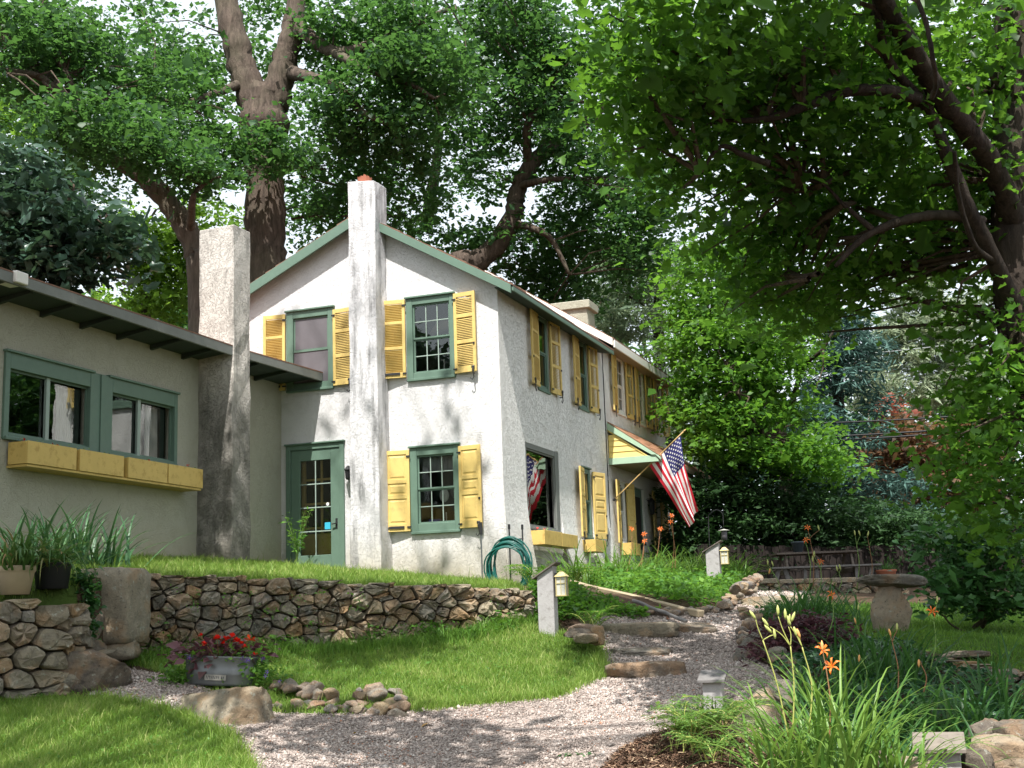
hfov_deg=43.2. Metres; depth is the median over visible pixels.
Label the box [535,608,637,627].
mulch
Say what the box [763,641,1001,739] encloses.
daylily plant
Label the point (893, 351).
overhead cable
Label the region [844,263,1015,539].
conifer tree
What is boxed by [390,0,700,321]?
tree
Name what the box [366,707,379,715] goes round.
edging stone
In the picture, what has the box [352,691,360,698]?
edging stone
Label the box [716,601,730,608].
edging stone
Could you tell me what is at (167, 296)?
tree
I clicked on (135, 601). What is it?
stone retaining wall
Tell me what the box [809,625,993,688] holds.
daylily plant
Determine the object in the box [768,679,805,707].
rock
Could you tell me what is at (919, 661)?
daylily stalk
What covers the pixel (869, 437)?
overhead cable
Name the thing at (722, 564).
daylily plant
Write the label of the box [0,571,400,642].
terrace lawn
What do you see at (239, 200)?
sky
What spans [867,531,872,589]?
daylily stalk
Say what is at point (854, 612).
daylily plant
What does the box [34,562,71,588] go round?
plant pot
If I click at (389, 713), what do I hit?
edging stone
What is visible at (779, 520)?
yew bush
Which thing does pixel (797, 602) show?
daylily plant
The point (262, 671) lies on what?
petunia plant
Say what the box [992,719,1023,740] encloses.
rock
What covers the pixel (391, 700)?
edging stone
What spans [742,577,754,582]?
edging stone
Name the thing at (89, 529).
iris plant
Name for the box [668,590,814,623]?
gravel
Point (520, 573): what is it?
fern
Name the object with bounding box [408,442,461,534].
window
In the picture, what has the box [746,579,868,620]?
daylily plant
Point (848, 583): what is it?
stone wall
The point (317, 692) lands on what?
edging stone
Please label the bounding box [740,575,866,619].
daylily plant
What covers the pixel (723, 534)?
bird feeder
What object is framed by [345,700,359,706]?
edging stone
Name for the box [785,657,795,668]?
edging stone
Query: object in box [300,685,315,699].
edging stone
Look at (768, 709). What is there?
rock
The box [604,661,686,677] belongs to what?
step stone
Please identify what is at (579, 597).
shade ground cover
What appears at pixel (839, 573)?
daylily stalk
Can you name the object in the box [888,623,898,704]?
daylily stalk
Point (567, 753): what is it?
fallen sprig
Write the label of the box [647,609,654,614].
edging stone
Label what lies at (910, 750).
daylily plant
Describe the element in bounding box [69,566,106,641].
ivy
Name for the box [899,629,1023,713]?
daylily plant
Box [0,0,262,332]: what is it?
tree
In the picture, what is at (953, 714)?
daylily plant
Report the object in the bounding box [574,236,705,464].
conifer tree
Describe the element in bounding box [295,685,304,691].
edging stone
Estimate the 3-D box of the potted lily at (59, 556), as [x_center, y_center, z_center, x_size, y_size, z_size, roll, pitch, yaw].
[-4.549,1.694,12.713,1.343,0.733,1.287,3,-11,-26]
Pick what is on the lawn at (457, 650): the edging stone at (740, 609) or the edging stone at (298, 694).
the edging stone at (298, 694)
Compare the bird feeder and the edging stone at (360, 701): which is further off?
the bird feeder
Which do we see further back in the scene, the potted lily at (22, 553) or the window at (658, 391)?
the window at (658, 391)
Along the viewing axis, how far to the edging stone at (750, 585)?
20.23 m
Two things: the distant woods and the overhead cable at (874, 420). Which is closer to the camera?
the overhead cable at (874, 420)
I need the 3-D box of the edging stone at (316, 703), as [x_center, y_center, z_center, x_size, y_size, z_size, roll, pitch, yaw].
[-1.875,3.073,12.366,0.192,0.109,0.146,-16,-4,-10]
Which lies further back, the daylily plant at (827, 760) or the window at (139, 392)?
the window at (139, 392)
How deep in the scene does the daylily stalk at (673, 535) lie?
24.86 m
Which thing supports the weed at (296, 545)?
on the terrace lawn at (60, 596)
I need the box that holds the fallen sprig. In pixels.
[557,752,594,756]
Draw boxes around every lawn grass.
[0,547,527,634]
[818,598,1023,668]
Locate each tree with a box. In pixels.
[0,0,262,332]
[0,82,244,327]
[0,123,176,293]
[103,0,524,282]
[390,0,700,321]
[542,0,1023,572]
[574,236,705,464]
[612,221,878,583]
[746,306,954,540]
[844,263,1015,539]
[847,392,1020,516]
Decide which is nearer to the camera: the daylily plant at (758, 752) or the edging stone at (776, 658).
the daylily plant at (758, 752)
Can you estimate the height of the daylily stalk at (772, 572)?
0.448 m
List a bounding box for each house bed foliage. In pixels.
[535,561,759,605]
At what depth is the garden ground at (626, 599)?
13.38 m
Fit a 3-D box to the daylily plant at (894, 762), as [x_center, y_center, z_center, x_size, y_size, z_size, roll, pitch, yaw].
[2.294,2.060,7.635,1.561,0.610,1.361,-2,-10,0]
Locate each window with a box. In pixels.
[1,348,95,450]
[106,375,180,464]
[284,305,334,393]
[404,291,455,381]
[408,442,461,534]
[525,441,561,532]
[538,316,550,394]
[579,341,589,412]
[581,465,593,538]
[616,357,626,417]
[619,480,626,542]
[638,371,646,427]
[655,492,660,542]
[657,384,663,435]
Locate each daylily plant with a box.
[536,538,640,584]
[546,543,681,586]
[562,537,668,573]
[595,544,704,571]
[595,548,697,576]
[634,540,701,571]
[640,544,701,571]
[653,666,898,767]
[657,550,741,575]
[659,644,969,767]
[662,671,945,767]
[668,547,742,566]
[684,545,760,575]
[690,546,769,574]
[702,642,967,718]
[727,549,771,574]
[736,572,871,614]
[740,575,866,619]
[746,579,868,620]
[754,693,967,763]
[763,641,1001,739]
[764,688,1022,767]
[767,599,966,680]
[771,585,922,628]
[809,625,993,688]
[836,665,1023,748]
[875,661,1023,741]
[894,700,1021,762]
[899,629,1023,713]
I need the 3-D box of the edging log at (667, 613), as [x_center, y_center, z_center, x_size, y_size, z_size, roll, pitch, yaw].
[1.948,2.995,17.104,0.850,0.332,0.074,-11,-14,40]
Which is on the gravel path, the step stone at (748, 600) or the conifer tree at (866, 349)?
the step stone at (748, 600)
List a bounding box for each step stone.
[595,622,680,637]
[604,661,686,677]
[607,647,671,656]
[678,622,717,632]
[740,595,810,606]
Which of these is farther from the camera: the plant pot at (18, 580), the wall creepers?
the wall creepers
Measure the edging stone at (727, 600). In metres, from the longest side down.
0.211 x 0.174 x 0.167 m
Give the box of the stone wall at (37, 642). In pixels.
[0,599,94,700]
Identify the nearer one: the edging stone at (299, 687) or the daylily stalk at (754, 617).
the daylily stalk at (754, 617)
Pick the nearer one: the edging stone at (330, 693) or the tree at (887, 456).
the edging stone at (330, 693)
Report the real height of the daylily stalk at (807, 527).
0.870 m
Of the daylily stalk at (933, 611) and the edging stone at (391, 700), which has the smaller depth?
the daylily stalk at (933, 611)
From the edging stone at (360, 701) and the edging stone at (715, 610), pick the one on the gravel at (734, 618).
the edging stone at (715, 610)
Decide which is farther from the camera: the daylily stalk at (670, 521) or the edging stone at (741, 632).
the daylily stalk at (670, 521)
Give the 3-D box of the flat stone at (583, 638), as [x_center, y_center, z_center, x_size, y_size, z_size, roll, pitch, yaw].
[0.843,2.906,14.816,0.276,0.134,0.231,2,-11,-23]
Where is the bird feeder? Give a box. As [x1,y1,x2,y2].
[708,509,728,546]
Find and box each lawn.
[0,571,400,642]
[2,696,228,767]
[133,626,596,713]
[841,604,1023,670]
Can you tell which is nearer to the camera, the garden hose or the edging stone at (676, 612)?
the edging stone at (676, 612)
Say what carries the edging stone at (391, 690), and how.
on the lawn at (457, 650)
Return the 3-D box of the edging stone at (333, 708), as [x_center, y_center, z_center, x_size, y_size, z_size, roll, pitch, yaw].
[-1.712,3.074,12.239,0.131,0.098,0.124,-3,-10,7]
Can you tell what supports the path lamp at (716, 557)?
on the garden ground at (626, 599)
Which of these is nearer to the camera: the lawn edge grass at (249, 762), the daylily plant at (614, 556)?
the lawn edge grass at (249, 762)
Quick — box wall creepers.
[154,584,502,637]
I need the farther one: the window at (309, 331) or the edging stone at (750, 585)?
the window at (309, 331)
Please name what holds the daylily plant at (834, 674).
on the garden ground at (626, 599)
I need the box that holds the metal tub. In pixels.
[184,654,258,685]
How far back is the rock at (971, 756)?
7.93 m
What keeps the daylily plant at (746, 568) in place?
on the garden ground at (626, 599)
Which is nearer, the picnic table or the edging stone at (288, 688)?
the edging stone at (288, 688)
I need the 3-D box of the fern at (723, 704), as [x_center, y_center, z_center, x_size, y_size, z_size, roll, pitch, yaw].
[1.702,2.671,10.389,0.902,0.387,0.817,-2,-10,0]
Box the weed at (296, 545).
[277,506,314,562]
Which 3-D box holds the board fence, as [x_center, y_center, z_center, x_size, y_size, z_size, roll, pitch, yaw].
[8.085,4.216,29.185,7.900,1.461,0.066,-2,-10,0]
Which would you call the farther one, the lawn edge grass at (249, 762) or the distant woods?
the distant woods
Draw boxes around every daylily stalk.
[668,520,675,565]
[669,513,673,567]
[749,610,788,736]
[762,605,794,736]
[767,559,780,593]
[787,615,812,732]
[803,537,810,588]
[804,525,819,589]
[812,551,823,601]
[814,640,839,740]
[826,591,835,638]
[836,564,841,589]
[854,530,859,589]
[854,604,859,637]
[858,655,866,686]
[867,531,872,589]
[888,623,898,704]
[918,659,926,691]
[925,596,937,671]
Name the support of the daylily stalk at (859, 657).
in the daylily plant at (873, 691)
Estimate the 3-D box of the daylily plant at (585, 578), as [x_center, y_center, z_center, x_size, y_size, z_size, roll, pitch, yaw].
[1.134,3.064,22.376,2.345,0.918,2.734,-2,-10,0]
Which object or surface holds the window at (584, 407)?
in the house
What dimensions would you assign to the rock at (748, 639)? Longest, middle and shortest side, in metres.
0.587 x 0.574 x 0.463 m
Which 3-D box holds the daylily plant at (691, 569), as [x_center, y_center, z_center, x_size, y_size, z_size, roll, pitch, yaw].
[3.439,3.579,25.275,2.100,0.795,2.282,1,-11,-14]
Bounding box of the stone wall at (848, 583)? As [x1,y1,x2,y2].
[758,577,908,593]
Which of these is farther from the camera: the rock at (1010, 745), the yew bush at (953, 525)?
the yew bush at (953, 525)
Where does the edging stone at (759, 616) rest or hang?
on the gravel path
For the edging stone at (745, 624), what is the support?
on the gravel path
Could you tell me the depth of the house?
22.27 m
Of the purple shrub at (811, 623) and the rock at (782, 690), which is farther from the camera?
the purple shrub at (811, 623)
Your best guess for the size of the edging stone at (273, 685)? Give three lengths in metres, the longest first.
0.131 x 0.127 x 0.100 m
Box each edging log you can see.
[574,580,703,616]
[632,599,687,622]
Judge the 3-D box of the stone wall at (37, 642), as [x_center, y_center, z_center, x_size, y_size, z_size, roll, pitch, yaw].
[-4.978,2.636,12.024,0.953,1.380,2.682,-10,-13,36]
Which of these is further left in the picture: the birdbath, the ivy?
the ivy
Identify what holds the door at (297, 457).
in the house
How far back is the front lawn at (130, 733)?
10.81 m
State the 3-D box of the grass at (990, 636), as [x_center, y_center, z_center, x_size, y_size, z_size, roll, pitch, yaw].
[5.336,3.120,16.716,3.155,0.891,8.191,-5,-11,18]
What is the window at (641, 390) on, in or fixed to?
in the house
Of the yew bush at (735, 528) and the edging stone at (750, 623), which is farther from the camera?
the yew bush at (735, 528)
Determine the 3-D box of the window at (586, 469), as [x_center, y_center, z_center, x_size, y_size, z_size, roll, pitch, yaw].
[1.501,2.394,26.039,0.095,1.455,0.620,-6,-11,20]
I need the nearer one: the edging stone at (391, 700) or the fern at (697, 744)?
the fern at (697, 744)
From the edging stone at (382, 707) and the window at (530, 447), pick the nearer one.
the edging stone at (382, 707)
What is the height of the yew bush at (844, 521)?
2.712 m
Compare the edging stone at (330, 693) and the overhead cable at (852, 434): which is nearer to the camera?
the edging stone at (330, 693)
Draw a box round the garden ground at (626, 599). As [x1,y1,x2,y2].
[40,577,1023,767]
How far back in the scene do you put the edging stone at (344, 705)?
12.28 m
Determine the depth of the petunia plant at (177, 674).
12.80 m
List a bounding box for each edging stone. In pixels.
[268,680,281,690]
[272,703,281,709]
[282,678,297,684]
[282,683,296,693]
[290,698,304,709]
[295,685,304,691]
[296,691,302,697]
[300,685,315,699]
[306,700,325,709]
[310,688,322,699]
[313,682,323,690]
[323,688,339,699]
[323,704,337,713]
[326,697,340,703]
[342,703,349,711]
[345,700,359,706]
[349,705,363,713]
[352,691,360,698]
[355,691,366,699]
[356,699,368,706]
[365,682,384,691]
[366,688,387,703]
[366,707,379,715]
[372,701,388,715]
[383,697,396,704]
[387,688,400,695]
[387,709,395,716]
[389,700,410,711]
[391,708,407,717]
[393,694,407,701]
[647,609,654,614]
[672,609,680,615]
[711,608,719,612]
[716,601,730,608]
[722,598,733,609]
[725,593,737,601]
[729,582,743,594]
[735,626,748,633]
[736,592,743,598]
[737,607,748,612]
[738,610,751,619]
[738,630,747,635]
[738,634,747,641]
[739,581,753,589]
[740,582,748,591]
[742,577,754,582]
[742,619,759,629]
[744,589,755,595]
[748,621,761,628]
[749,577,759,583]
[751,613,762,620]
[753,573,763,582]
[767,646,786,659]
[769,654,787,667]
[784,668,799,676]
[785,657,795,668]
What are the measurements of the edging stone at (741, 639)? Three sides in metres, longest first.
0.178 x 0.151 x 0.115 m
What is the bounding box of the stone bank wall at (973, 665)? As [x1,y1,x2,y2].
[934,658,1023,685]
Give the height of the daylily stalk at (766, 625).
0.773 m
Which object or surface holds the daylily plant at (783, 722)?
on the garden ground at (626, 599)
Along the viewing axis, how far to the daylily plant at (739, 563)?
28.02 m
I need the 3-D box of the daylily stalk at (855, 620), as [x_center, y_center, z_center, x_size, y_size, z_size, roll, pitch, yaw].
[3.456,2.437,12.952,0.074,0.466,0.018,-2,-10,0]
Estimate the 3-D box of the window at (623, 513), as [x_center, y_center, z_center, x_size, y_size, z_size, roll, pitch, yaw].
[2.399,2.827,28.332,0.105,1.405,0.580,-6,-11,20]
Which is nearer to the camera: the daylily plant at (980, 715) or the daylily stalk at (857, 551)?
the daylily plant at (980, 715)
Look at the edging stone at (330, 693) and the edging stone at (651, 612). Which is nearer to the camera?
the edging stone at (330, 693)
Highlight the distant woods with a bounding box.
[82,289,1023,577]
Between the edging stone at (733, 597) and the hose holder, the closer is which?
the edging stone at (733, 597)
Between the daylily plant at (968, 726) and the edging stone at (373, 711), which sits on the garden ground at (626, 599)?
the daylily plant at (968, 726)
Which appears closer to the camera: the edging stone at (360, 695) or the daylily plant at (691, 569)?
the edging stone at (360, 695)
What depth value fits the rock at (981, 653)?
12.93 m
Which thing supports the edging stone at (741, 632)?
on the gravel path
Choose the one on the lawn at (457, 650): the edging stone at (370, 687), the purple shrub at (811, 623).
the edging stone at (370, 687)
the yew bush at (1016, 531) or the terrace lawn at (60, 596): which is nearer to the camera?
the terrace lawn at (60, 596)
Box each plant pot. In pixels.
[0,565,35,594]
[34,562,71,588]
[791,541,803,551]
[875,569,896,573]
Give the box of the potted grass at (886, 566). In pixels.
[874,558,902,571]
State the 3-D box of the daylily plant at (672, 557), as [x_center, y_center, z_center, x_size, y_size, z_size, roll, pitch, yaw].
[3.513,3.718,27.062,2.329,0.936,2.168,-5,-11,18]
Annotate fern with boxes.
[501,562,565,584]
[557,560,597,581]
[563,605,620,625]
[640,706,722,752]
[645,699,751,752]
[662,730,752,765]
[669,694,780,741]
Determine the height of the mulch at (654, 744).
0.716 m
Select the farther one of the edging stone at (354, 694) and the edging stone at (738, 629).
the edging stone at (738, 629)
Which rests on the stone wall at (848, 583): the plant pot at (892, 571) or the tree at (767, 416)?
the plant pot at (892, 571)
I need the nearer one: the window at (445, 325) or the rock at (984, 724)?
the rock at (984, 724)
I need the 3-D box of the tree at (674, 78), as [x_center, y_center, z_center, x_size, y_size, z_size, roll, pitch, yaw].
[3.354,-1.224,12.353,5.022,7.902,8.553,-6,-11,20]
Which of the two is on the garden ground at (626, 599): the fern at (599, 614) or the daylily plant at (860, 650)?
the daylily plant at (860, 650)
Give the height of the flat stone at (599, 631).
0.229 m
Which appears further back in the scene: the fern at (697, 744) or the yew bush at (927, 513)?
the yew bush at (927, 513)
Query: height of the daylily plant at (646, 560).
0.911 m
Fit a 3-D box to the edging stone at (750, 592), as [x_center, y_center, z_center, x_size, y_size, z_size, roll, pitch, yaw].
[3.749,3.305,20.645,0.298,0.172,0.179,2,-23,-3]
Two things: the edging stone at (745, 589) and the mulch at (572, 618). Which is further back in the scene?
the edging stone at (745, 589)
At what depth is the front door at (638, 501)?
29.84 m
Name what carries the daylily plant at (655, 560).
on the garden ground at (626, 599)
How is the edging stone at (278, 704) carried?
on the lawn at (457, 650)
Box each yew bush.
[645,467,744,567]
[681,458,787,567]
[735,465,837,567]
[783,483,900,584]
[814,495,928,576]
[872,503,984,570]
[928,511,1014,567]
[1000,510,1023,567]
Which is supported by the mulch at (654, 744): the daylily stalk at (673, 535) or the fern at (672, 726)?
the fern at (672, 726)
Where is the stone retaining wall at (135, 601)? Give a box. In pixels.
[81,567,535,660]
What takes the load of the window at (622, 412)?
in the house
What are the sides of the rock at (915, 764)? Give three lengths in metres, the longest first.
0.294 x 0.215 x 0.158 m
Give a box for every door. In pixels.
[291,447,339,566]
[301,460,330,555]
[634,488,645,565]
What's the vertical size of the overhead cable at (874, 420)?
0.978 m
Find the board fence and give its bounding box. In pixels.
[694,543,1023,588]
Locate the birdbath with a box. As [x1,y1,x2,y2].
[855,574,927,632]
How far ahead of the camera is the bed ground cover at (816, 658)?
11.71 m
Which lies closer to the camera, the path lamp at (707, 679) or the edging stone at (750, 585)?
the path lamp at (707, 679)
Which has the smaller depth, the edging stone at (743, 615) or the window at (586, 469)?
the edging stone at (743, 615)
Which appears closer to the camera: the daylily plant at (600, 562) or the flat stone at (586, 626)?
the flat stone at (586, 626)
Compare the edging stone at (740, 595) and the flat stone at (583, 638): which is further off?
the edging stone at (740, 595)
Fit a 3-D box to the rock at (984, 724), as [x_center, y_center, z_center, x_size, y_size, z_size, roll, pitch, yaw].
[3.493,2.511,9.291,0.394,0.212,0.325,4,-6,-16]
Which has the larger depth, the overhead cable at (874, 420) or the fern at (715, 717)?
the overhead cable at (874, 420)
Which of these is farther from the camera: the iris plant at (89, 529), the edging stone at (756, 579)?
the edging stone at (756, 579)
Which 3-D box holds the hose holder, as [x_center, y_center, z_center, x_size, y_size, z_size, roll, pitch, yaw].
[-0.179,2.812,20.818,0.732,1.220,0.255,-4,-11,12]
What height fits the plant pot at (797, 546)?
0.215 m
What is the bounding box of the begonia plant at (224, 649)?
[156,632,279,678]
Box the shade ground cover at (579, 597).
[526,578,661,621]
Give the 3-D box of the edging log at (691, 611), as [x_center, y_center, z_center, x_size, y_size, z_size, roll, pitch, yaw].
[1.502,3.067,18.948,0.128,0.761,3.817,5,-12,-32]
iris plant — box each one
[0,494,90,561]
[0,498,153,563]
[25,504,190,566]
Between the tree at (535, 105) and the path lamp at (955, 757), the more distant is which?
the tree at (535, 105)
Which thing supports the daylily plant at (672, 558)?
on the garden ground at (626, 599)
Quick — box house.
[0,174,710,582]
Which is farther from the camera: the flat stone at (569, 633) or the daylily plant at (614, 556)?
the daylily plant at (614, 556)
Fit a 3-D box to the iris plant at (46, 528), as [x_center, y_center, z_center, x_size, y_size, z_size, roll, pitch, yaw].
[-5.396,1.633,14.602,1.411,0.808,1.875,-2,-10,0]
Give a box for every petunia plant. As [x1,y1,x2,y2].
[146,651,201,686]
[187,644,304,690]
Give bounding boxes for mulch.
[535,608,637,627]
[600,704,809,767]
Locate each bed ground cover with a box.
[754,596,844,634]
[769,626,1023,756]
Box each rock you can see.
[725,687,781,740]
[732,628,786,660]
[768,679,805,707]
[901,756,929,767]
[938,650,990,657]
[961,748,994,767]
[968,718,996,739]
[969,733,1023,767]
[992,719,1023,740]
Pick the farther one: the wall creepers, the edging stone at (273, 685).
the wall creepers
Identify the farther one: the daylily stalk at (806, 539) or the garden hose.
the garden hose
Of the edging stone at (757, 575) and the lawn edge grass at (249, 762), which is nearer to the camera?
the lawn edge grass at (249, 762)
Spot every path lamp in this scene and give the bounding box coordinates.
[532,561,568,635]
[697,670,727,714]
[702,540,729,578]
[912,732,966,767]
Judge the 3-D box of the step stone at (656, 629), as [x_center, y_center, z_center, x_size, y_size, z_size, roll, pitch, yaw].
[1.508,3.091,16.208,1.200,0.207,0.473,-2,-10,-1]
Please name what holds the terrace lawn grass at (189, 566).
on the terrace lawn at (60, 596)
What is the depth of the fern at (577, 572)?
19.16 m
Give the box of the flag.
[612,429,697,526]
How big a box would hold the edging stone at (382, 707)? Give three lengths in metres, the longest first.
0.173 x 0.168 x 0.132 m
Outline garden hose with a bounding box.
[483,536,532,584]
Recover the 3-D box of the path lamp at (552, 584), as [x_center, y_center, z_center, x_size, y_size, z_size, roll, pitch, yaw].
[0.486,2.689,15.552,0.413,1.088,0.260,-5,-11,16]
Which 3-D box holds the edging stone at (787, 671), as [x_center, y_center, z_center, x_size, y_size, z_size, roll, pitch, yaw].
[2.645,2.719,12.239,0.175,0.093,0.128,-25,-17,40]
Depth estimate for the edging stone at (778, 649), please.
12.78 m
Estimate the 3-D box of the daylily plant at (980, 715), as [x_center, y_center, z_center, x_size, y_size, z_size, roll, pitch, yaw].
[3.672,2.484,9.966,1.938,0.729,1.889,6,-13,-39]
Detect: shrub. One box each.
[728,601,876,666]
[888,508,1023,631]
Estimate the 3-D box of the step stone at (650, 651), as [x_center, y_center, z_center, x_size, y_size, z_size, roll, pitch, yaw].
[1.477,3.146,15.157,0.800,0.119,0.355,-2,-10,-2]
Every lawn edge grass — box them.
[80,683,266,767]
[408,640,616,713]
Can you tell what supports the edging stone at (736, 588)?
on the gravel at (734, 618)
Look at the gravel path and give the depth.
11.61 m
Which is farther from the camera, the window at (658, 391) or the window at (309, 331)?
the window at (658, 391)
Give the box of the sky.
[0,0,1023,539]
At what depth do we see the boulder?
11.75 m
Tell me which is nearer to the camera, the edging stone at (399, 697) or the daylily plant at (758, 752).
the daylily plant at (758, 752)
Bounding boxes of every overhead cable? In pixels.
[659,340,983,368]
[665,429,958,439]
[666,431,958,444]
[690,413,990,425]
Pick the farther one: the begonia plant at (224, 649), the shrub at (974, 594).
the shrub at (974, 594)
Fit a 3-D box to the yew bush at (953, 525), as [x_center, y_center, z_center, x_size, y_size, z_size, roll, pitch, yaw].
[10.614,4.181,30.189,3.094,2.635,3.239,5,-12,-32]
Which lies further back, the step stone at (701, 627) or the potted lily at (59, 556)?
the step stone at (701, 627)
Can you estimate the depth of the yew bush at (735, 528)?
29.75 m
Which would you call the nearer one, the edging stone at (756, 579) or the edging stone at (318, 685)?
the edging stone at (318, 685)
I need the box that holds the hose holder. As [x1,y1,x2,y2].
[479,522,523,579]
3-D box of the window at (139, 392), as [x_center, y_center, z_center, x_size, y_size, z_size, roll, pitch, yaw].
[-5.655,0.598,19.513,0.345,1.185,1.740,-6,-11,20]
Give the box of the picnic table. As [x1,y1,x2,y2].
[759,550,881,583]
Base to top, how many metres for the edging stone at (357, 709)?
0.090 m
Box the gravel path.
[94,593,781,767]
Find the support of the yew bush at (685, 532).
on the garden ground at (626, 599)
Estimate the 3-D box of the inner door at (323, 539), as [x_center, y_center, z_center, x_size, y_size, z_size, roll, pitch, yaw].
[-3.424,2.371,22.916,0.730,2.400,0.060,-6,-11,20]
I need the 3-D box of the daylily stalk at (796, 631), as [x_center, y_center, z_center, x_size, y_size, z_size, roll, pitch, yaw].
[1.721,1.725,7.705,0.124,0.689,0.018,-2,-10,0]
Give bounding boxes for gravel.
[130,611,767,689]
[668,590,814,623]
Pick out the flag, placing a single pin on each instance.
(669, 471)
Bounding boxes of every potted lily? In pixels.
[0,528,84,578]
[1,516,123,582]
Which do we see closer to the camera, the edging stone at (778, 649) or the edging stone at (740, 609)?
the edging stone at (778, 649)
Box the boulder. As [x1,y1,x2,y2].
[180,686,275,724]
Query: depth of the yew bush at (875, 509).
29.54 m
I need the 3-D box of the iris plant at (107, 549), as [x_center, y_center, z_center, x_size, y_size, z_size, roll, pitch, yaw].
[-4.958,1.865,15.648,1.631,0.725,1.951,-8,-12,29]
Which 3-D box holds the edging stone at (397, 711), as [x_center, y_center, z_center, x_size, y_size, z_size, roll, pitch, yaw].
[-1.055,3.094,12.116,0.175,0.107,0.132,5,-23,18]
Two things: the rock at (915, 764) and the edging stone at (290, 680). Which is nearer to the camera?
the rock at (915, 764)
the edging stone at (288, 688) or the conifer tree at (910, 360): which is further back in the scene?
the conifer tree at (910, 360)
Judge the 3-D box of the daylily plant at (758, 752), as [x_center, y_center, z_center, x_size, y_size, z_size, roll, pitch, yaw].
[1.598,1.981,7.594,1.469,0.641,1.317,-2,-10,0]
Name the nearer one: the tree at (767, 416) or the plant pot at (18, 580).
the plant pot at (18, 580)
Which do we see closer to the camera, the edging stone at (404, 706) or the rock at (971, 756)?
the rock at (971, 756)
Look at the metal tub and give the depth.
12.66 m
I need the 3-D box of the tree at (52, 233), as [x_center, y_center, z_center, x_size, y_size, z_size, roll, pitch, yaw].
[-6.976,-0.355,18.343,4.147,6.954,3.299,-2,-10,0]
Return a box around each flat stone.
[563,628,592,637]
[567,624,595,630]
[573,633,598,643]
[589,625,604,645]
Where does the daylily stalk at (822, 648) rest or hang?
in the daylily plant at (827, 760)
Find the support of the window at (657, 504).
in the house
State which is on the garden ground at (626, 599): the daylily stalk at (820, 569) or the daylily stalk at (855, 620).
the daylily stalk at (820, 569)
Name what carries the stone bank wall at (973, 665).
on the garden ground at (626, 599)
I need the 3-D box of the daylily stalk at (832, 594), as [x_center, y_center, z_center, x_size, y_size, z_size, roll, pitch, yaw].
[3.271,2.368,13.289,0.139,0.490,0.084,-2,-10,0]
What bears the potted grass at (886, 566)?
in the plant pot at (892, 571)
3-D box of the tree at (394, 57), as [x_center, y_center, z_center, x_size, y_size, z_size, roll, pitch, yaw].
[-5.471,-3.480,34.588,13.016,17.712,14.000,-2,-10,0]
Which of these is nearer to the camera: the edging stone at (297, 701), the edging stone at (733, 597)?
the edging stone at (297, 701)
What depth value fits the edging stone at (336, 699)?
12.45 m
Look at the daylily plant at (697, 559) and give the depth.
28.02 m

